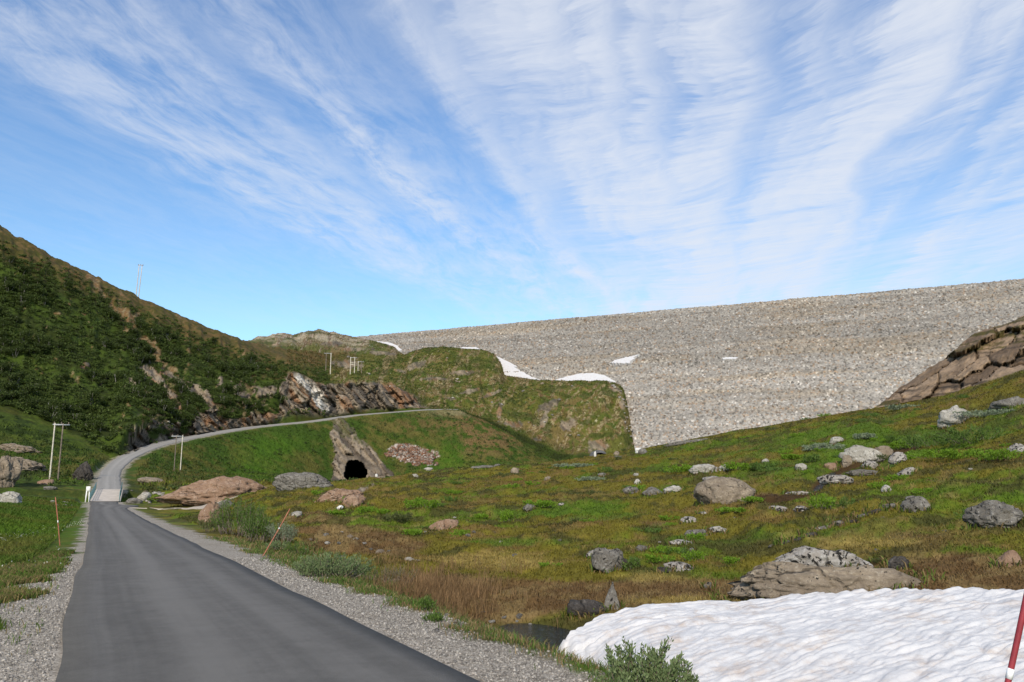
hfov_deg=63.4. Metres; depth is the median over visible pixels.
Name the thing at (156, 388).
birch shrub
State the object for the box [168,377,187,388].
birch shrub
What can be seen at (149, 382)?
birch shrub
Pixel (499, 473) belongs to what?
dwarf shrub
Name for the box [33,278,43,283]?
birch shrub
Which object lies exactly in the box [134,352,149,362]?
birch shrub
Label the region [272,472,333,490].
boulder
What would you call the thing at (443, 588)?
dry straw
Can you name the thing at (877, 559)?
dwarf shrub
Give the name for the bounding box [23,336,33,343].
birch shrub
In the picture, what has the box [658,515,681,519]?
dwarf shrub
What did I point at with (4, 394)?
birch shrub
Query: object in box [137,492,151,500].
boulder
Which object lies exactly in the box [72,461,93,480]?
boulder
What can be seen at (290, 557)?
grass
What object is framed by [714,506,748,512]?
dwarf shrub
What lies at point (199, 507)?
gravel track
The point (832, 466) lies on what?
boulder
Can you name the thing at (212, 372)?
birch shrub
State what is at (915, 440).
dwarf shrub
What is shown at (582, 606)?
boulder
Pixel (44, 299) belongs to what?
birch shrub
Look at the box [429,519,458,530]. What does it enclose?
boulder
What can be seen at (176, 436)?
power pole
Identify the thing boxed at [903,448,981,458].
dwarf shrub
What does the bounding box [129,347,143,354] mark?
birch shrub
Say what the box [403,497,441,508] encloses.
dwarf shrub
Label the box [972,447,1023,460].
dwarf shrub
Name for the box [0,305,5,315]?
birch shrub
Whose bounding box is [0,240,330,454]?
undergrowth
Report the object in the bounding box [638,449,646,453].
boulder
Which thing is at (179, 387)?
birch shrub
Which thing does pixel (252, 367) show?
birch shrub
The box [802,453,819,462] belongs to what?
dwarf shrub
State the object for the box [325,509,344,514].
dwarf shrub
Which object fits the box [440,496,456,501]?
dwarf shrub
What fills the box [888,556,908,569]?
boulder
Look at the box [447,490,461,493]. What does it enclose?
dwarf shrub
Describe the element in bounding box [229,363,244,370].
birch shrub
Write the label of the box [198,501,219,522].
boulder
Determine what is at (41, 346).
birch shrub
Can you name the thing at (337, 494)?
boulder
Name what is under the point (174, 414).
birch shrub
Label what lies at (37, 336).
birch shrub
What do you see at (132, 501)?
boulder
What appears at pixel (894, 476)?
dwarf shrub
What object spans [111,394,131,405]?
birch shrub
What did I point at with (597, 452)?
culvert portal
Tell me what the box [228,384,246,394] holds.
birch shrub
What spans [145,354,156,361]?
birch shrub
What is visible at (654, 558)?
dwarf shrub
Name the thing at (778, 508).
boulder
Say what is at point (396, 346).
snow patch
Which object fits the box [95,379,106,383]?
birch shrub
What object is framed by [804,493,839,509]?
dwarf shrub
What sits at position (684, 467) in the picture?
dwarf shrub
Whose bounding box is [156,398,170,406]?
birch shrub
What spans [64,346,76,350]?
birch shrub
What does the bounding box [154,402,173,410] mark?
birch shrub
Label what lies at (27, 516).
grass
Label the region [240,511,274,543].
willow shrub
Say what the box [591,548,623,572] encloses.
boulder
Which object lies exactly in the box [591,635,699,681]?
willow shrub
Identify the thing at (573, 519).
dwarf shrub
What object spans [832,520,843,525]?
stone
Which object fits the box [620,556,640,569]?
dwarf shrub
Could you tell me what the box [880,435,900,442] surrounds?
dwarf shrub
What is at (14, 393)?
birch shrub
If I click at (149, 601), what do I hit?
road
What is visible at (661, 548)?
dwarf shrub
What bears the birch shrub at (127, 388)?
on the hills
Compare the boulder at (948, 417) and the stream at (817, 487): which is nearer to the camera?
the stream at (817, 487)
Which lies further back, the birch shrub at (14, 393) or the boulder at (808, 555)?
the birch shrub at (14, 393)
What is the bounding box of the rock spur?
[330,417,394,480]
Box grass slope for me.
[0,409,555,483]
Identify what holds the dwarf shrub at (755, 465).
on the ground at (70, 535)
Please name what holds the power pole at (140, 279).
on the hills
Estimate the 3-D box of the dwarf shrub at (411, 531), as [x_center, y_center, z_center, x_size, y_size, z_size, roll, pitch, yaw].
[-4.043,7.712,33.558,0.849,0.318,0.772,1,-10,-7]
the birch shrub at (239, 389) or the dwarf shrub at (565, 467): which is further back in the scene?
the birch shrub at (239, 389)
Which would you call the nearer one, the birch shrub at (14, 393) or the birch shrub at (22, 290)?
the birch shrub at (14, 393)
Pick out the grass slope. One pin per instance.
(129, 471)
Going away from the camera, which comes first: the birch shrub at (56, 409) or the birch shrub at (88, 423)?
the birch shrub at (88, 423)
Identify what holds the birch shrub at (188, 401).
on the hills
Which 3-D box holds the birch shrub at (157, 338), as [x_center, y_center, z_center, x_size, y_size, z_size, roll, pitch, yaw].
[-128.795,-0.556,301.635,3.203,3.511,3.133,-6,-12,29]
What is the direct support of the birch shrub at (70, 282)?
on the hills
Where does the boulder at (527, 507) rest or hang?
on the ground at (70, 535)
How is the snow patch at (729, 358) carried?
on the rockfill dam
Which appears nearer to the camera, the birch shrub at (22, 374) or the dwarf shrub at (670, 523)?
the dwarf shrub at (670, 523)
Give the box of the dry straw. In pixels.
[358,544,559,627]
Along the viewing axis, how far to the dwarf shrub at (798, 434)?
73.46 m
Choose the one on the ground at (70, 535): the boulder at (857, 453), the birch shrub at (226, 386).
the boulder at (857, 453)
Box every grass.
[0,493,81,564]
[0,548,75,655]
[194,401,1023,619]
[199,535,676,681]
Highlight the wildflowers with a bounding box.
[0,520,86,565]
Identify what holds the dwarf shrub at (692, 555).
on the ground at (70, 535)
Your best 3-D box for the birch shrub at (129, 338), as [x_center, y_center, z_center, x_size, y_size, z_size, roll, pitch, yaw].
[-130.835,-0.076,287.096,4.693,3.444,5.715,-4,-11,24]
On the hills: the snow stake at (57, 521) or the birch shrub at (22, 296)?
the birch shrub at (22, 296)
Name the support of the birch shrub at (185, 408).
on the hills
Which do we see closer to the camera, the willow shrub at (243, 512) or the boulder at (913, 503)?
the boulder at (913, 503)
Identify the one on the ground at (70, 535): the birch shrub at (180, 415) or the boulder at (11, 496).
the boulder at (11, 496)
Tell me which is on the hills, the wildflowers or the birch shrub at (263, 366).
the birch shrub at (263, 366)
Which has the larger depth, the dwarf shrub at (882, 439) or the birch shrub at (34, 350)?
the birch shrub at (34, 350)
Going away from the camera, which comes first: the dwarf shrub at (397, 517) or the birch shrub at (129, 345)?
the dwarf shrub at (397, 517)
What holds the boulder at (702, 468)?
on the ground at (70, 535)
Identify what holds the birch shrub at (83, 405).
on the hills
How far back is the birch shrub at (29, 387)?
212.90 m
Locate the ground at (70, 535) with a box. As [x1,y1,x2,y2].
[0,369,1023,681]
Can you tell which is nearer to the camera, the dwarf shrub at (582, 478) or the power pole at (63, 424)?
the dwarf shrub at (582, 478)
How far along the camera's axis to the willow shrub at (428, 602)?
11.35 m
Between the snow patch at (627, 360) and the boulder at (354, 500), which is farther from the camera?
the snow patch at (627, 360)
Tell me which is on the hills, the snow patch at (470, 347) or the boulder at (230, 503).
the snow patch at (470, 347)
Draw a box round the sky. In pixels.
[0,0,1023,340]
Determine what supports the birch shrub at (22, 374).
on the hills
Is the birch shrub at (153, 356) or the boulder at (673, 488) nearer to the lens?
the boulder at (673, 488)
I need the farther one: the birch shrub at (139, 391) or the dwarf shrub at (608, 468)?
the birch shrub at (139, 391)
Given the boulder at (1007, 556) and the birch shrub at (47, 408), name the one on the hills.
the birch shrub at (47, 408)
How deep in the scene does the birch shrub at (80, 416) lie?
202.70 m
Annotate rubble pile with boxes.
[384,443,438,465]
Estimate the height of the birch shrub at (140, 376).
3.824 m
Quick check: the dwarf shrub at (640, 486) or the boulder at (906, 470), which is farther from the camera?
the dwarf shrub at (640, 486)
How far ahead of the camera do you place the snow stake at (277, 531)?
21.68 m
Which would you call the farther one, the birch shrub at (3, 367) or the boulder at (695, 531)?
the birch shrub at (3, 367)
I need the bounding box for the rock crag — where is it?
[878,316,1023,407]
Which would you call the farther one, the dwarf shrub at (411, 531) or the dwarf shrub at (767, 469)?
the dwarf shrub at (767, 469)
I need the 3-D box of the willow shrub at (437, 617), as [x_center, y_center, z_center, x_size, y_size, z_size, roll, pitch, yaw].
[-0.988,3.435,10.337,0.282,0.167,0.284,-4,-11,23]
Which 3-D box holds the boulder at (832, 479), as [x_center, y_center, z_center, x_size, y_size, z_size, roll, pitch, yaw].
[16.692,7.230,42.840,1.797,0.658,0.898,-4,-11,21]
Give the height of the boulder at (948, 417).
2.257 m
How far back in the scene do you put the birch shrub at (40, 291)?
277.26 m
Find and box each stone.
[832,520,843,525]
[882,503,895,507]
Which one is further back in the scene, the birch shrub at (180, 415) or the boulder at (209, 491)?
the birch shrub at (180, 415)
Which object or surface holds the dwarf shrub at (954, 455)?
on the ground at (70, 535)
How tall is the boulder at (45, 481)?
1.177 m
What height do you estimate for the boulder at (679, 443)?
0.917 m
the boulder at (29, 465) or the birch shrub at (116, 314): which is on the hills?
the birch shrub at (116, 314)
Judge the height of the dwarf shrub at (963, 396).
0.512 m
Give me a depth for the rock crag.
102.52 m
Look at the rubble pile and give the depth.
282.16 m
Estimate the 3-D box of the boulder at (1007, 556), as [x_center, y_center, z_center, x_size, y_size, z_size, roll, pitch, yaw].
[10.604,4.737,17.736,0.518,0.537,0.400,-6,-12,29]
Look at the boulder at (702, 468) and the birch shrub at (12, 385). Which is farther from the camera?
the birch shrub at (12, 385)
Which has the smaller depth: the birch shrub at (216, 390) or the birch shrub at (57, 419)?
the birch shrub at (57, 419)
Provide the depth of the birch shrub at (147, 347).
285.56 m
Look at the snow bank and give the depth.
13.63 m
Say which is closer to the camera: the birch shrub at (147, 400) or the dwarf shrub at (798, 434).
the dwarf shrub at (798, 434)
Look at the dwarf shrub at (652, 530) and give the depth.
32.40 m
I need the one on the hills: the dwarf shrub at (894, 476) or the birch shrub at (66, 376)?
the birch shrub at (66, 376)
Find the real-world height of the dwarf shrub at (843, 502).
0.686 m
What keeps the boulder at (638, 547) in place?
on the ground at (70, 535)
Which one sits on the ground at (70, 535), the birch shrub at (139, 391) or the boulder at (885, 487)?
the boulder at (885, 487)
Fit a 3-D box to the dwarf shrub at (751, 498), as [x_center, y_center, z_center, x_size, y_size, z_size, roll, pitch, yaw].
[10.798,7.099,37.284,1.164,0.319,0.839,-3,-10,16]
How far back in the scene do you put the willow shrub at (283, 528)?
31.33 m
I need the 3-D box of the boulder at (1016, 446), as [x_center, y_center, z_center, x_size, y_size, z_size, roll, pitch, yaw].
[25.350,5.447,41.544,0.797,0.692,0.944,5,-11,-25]
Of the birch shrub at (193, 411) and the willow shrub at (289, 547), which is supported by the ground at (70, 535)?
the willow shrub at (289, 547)
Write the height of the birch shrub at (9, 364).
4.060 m
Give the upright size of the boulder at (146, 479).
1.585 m
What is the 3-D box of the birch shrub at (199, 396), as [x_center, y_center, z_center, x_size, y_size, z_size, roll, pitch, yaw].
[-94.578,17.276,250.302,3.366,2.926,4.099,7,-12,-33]
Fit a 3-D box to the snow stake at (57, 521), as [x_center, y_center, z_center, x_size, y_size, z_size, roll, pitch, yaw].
[-14.230,5.802,26.008,0.328,1.792,0.035,6,-12,-29]
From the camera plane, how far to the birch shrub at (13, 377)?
218.02 m
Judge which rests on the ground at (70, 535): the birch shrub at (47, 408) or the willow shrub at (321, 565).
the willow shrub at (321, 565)
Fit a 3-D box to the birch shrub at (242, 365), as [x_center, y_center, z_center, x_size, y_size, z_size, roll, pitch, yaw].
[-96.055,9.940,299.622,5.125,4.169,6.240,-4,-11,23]
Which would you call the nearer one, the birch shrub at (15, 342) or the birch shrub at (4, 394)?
the birch shrub at (4, 394)
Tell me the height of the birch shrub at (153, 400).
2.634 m
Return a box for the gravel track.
[127,496,237,509]
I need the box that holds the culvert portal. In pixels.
[589,450,605,455]
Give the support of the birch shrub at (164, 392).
on the hills
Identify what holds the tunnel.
attached to the rock spur
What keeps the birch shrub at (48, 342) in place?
on the hills
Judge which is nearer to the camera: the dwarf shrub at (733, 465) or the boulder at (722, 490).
the boulder at (722, 490)
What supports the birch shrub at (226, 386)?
on the hills
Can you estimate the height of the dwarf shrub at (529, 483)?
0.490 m
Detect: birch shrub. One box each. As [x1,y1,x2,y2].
[0,274,12,280]
[0,281,14,290]
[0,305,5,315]
[0,330,8,337]
[0,336,14,344]
[0,360,20,370]
[0,363,7,371]
[0,391,11,398]
[3,370,25,380]
[5,373,22,383]
[6,255,17,262]
[7,345,25,357]
[7,381,20,389]
[7,390,22,397]
[10,383,37,391]
[11,339,30,347]
[12,340,30,348]
[12,388,27,398]
[15,264,31,274]
[15,293,30,304]
[16,288,29,294]
[17,328,33,336]
[19,275,29,282]
[20,402,37,408]
[21,347,41,352]
[23,283,39,288]
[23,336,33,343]
[31,332,53,342]
[32,287,46,295]
[32,342,48,351]
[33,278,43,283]
[35,408,64,420]
[36,390,45,395]
[39,296,47,305]
[40,404,63,411]
[41,339,52,344]
[43,399,59,408]
[45,404,56,413]
[52,342,63,347]
[53,416,62,426]
[54,372,70,380]
[54,399,69,411]
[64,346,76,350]
[64,412,86,418]
[65,280,73,286]
[66,407,83,413]
[70,402,90,409]
[84,419,95,430]
[85,388,100,404]
[87,368,99,379]
[93,419,105,431]
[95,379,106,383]
[98,372,113,379]
[99,339,112,347]
[108,309,121,318]
[109,370,125,381]
[110,338,125,342]
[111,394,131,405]
[120,386,139,393]
[122,340,135,350]
[125,335,138,342]
[128,327,140,335]
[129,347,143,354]
[132,377,141,383]
[133,316,145,325]
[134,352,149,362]
[134,373,148,381]
[134,386,151,398]
[135,320,149,327]
[137,340,145,345]
[142,344,154,353]
[143,397,153,406]
[144,354,156,363]
[144,380,154,385]
[144,397,156,403]
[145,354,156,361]
[145,410,158,418]
[152,386,165,391]
[153,335,163,342]
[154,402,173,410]
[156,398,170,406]
[157,388,168,396]
[161,333,175,340]
[166,409,178,418]
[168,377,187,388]
[172,412,183,420]
[173,348,183,355]
[175,383,187,392]
[179,409,194,420]
[181,403,194,411]
[182,398,194,406]
[189,410,198,416]
[191,344,202,350]
[193,393,202,399]
[200,354,213,361]
[204,369,215,376]
[213,387,229,393]
[213,394,232,402]
[216,410,227,419]
[218,363,231,371]
[219,382,231,392]
[226,370,236,376]
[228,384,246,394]
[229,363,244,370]
[237,362,249,369]
[242,365,257,369]
[243,397,250,406]
[244,353,254,362]
[254,400,261,409]
[258,363,265,370]
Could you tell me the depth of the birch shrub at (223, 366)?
291.27 m
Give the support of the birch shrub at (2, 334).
on the hills
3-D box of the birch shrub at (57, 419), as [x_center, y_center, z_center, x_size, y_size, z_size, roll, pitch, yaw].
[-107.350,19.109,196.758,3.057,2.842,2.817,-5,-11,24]
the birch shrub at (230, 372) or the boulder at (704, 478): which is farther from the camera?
the birch shrub at (230, 372)
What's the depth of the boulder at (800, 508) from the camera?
32.79 m
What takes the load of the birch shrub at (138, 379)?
on the hills
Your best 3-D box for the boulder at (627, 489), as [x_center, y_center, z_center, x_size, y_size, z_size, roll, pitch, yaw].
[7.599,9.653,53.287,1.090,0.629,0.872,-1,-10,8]
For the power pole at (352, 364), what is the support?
on the hills
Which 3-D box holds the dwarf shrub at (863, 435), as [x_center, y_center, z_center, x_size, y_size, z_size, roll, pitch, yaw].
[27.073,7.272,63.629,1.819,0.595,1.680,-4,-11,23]
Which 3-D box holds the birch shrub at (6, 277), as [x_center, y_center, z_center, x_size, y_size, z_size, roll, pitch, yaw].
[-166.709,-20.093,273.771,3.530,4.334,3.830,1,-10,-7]
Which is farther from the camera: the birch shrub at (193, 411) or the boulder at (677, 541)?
the birch shrub at (193, 411)
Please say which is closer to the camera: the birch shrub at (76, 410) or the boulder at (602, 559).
the boulder at (602, 559)
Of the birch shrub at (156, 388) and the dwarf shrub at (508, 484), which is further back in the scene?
the birch shrub at (156, 388)
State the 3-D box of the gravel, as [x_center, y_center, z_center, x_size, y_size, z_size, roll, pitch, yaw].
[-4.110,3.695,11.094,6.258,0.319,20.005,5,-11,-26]
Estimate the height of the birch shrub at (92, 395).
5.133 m
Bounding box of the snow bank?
[557,586,1023,681]
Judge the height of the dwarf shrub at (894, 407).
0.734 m
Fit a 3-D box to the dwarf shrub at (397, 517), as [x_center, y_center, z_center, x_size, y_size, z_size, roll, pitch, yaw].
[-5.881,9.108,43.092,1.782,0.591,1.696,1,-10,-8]
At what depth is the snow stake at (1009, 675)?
4.39 m
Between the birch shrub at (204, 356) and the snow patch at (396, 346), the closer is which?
the birch shrub at (204, 356)
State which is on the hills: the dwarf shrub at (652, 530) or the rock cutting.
the rock cutting
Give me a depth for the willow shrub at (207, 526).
35.93 m
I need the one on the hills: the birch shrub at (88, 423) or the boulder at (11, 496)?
the birch shrub at (88, 423)
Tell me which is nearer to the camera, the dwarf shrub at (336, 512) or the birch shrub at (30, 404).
the dwarf shrub at (336, 512)
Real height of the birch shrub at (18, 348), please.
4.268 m
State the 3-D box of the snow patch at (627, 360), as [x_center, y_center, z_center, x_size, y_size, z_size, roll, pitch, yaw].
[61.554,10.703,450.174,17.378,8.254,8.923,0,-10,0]
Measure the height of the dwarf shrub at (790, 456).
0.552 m
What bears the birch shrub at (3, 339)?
on the hills
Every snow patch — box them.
[377,341,401,351]
[461,347,478,348]
[497,357,538,379]
[556,373,615,382]
[609,354,639,365]
[723,357,737,360]
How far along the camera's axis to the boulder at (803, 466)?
52.79 m
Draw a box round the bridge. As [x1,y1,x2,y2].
[85,482,122,501]
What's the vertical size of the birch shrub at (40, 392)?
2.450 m
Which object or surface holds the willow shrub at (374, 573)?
on the ground at (70, 535)
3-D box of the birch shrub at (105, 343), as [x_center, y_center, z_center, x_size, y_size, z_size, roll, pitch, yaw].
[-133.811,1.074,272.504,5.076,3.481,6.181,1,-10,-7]
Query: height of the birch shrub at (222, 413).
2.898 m
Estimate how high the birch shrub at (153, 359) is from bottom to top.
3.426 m
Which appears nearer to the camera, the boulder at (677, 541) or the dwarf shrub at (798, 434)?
the boulder at (677, 541)
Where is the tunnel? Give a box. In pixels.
[344,460,366,479]
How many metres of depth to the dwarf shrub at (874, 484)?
38.74 m
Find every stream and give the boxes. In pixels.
[499,623,570,650]
[788,472,835,495]
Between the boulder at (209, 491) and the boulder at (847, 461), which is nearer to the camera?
the boulder at (847, 461)
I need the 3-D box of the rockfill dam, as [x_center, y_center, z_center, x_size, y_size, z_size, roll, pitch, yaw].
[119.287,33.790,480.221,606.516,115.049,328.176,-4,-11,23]
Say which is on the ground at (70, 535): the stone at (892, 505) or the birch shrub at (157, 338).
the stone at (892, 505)
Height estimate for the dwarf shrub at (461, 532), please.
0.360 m
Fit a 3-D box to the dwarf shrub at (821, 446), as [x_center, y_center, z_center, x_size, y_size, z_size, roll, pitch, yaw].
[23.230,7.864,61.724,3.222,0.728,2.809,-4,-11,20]
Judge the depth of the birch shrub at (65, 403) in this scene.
206.85 m
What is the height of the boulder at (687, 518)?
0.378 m
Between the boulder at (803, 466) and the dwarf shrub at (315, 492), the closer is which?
the boulder at (803, 466)
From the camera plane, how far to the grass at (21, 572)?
15.20 m
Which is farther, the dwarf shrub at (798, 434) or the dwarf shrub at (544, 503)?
the dwarf shrub at (798, 434)
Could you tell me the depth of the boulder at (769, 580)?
17.74 m
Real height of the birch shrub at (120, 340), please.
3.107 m
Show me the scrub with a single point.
(150, 466)
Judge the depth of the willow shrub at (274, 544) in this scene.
23.96 m
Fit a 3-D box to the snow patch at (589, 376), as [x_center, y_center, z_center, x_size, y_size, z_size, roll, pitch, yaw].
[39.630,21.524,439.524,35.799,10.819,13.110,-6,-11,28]
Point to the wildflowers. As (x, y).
(52, 527)
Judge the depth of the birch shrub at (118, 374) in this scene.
240.24 m
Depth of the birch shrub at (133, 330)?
294.27 m
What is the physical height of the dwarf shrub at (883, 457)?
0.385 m
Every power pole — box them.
[49,422,69,479]
[136,264,143,296]
[172,434,183,469]
[324,352,331,373]
[350,357,356,373]
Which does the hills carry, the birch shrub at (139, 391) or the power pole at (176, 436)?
the birch shrub at (139, 391)
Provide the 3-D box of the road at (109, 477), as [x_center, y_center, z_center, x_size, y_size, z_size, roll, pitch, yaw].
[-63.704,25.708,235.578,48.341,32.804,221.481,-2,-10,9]
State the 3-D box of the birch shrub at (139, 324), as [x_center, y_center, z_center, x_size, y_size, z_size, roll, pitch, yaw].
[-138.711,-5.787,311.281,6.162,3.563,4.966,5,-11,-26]
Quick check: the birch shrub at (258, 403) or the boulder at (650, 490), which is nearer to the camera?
the boulder at (650, 490)
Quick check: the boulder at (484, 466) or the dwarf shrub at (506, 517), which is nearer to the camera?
the dwarf shrub at (506, 517)
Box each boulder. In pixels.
[0,443,41,452]
[0,455,22,486]
[0,491,21,502]
[11,457,46,470]
[37,479,54,484]
[43,486,57,489]
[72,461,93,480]
[126,498,142,503]
[137,477,162,482]
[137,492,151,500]
[153,476,266,505]
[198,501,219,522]
[218,500,233,508]
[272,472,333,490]
[289,511,301,516]
[314,488,363,502]
[342,493,365,506]
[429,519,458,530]
[471,465,492,468]
[510,468,518,472]
[523,504,534,511]
[567,599,606,616]
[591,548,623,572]
[604,582,619,609]
[622,486,637,493]
[635,545,646,551]
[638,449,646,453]
[642,487,662,495]
[657,567,671,572]
[663,438,708,446]
[663,485,681,493]
[663,562,692,571]
[669,539,691,544]
[680,516,696,522]
[684,529,707,535]
[688,464,717,473]
[693,477,755,504]
[702,476,716,481]
[709,526,726,532]
[727,561,923,599]
[769,506,787,511]
[772,546,873,566]
[785,491,810,494]
[793,505,806,511]
[795,463,806,469]
[817,475,853,484]
[824,463,836,469]
[829,437,843,444]
[838,445,882,462]
[841,454,852,467]
[845,469,877,475]
[861,460,877,468]
[874,445,892,457]
[881,485,891,491]
[888,452,906,464]
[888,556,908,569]
[895,467,915,476]
[900,495,930,512]
[937,405,972,428]
[962,500,1023,528]
[987,396,1023,410]
[996,550,1021,567]
[1007,443,1023,452]
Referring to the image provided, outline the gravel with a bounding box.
[0,557,606,681]
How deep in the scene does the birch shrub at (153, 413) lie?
210.94 m
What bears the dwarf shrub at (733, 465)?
on the ground at (70, 535)
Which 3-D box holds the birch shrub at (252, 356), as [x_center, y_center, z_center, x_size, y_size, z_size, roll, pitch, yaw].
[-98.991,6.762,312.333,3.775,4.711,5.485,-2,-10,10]
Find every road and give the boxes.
[55,502,479,681]
[96,409,457,488]
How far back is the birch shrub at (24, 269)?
283.52 m
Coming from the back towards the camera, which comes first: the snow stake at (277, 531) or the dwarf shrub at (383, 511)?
the dwarf shrub at (383, 511)
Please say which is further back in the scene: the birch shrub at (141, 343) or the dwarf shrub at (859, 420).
the birch shrub at (141, 343)
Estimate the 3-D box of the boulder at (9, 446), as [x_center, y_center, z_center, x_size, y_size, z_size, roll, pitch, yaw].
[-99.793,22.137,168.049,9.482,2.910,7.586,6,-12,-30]
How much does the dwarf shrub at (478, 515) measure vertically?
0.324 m
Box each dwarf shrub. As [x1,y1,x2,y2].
[311,490,323,494]
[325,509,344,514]
[355,506,377,513]
[376,508,390,513]
[381,511,415,521]
[402,528,422,535]
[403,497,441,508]
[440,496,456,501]
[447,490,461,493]
[449,529,469,536]
[475,513,488,518]
[496,472,510,475]
[499,510,513,521]
[501,483,520,487]
[521,499,555,507]
[525,480,540,485]
[538,561,561,567]
[552,463,594,467]
[560,466,575,468]
[569,517,587,522]
[573,476,604,480]
[597,466,612,471]
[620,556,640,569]
[626,484,645,490]
[639,527,664,532]
[644,553,675,562]
[647,545,682,553]
[656,547,693,554]
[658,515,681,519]
[663,464,693,472]
[664,522,677,525]
[681,549,706,560]
[686,532,705,538]
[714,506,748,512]
[720,556,740,564]
[721,461,750,469]
[739,495,763,501]
[747,461,777,469]
[756,466,789,471]
[764,426,778,430]
[777,449,792,453]
[780,452,803,459]
[789,432,805,435]
[801,442,845,450]
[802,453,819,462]
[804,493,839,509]
[823,495,855,507]
[853,432,877,438]
[854,418,866,421]
[860,412,879,416]
[866,480,889,487]
[869,437,886,441]
[870,558,885,562]
[877,454,889,459]
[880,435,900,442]
[880,463,896,466]
[881,473,909,479]
[884,403,919,410]
[889,439,912,449]
[900,432,956,447]
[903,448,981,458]
[907,488,932,493]
[934,424,1013,444]
[945,449,974,458]
[953,408,1014,417]
[953,508,964,518]
[956,394,970,398]
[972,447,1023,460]
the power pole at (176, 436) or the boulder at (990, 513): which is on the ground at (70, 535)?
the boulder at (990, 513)
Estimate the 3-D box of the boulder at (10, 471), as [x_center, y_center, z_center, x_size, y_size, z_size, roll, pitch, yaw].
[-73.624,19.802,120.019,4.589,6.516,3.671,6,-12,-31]
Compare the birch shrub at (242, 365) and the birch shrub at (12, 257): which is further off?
the birch shrub at (242, 365)
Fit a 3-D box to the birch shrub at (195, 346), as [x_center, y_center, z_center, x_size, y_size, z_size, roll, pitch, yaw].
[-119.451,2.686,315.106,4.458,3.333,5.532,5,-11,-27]
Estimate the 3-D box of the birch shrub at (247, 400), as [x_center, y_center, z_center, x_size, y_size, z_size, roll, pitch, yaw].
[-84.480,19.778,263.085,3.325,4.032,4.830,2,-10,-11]
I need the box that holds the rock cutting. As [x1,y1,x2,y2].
[127,371,425,453]
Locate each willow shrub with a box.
[195,516,231,531]
[208,497,268,537]
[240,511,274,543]
[264,522,298,541]
[265,540,288,549]
[281,541,311,554]
[291,551,375,578]
[351,563,379,579]
[370,563,417,584]
[415,593,436,610]
[421,610,444,621]
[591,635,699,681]
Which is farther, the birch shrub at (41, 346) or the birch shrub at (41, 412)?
the birch shrub at (41, 346)
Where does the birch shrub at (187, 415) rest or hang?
on the hills
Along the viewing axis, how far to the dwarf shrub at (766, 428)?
88.22 m
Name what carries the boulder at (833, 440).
on the ground at (70, 535)
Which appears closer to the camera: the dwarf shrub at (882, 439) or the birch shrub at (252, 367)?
the dwarf shrub at (882, 439)
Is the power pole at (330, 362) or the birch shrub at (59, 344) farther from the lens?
the power pole at (330, 362)
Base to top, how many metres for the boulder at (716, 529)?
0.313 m
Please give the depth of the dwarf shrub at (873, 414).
80.88 m
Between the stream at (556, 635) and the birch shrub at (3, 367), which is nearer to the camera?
the stream at (556, 635)
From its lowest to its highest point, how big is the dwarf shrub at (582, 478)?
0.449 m
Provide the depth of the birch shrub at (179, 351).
297.58 m
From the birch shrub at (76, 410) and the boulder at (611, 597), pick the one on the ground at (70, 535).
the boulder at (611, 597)
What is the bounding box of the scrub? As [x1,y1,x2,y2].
[0,346,564,502]
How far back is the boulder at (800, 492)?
44.60 m
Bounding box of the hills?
[0,225,633,460]
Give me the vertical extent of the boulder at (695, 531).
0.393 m
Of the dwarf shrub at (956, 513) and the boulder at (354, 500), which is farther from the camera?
the boulder at (354, 500)
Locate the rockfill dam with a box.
[356,278,1023,468]
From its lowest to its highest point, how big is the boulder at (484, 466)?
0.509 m
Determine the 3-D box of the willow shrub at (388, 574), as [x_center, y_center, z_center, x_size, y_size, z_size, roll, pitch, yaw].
[-3.223,6.437,22.801,1.404,0.665,1.008,1,-10,-8]
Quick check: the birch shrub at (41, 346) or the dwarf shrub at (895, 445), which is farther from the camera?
the birch shrub at (41, 346)
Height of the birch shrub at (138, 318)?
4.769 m
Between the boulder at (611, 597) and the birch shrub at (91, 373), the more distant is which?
the birch shrub at (91, 373)
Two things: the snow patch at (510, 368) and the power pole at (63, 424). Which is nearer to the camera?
the power pole at (63, 424)
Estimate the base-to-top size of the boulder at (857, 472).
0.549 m
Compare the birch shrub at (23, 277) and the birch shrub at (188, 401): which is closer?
the birch shrub at (188, 401)
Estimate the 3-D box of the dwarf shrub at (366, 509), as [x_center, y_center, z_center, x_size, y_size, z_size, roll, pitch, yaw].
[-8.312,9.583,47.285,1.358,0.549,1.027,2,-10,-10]
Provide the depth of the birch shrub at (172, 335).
311.58 m
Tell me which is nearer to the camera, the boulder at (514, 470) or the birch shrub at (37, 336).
the boulder at (514, 470)
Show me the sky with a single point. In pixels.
(352, 168)
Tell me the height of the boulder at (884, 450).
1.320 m
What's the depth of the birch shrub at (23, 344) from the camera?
239.48 m
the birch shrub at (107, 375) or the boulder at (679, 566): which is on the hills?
the birch shrub at (107, 375)
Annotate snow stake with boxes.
[55,497,59,545]
[263,509,289,554]
[1004,594,1023,681]
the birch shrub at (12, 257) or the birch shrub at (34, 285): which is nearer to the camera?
the birch shrub at (34, 285)
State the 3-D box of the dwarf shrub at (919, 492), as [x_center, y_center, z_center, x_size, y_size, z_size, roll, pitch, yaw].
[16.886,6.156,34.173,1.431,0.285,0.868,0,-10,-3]
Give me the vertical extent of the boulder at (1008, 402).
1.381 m
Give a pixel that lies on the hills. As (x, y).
(274, 345)

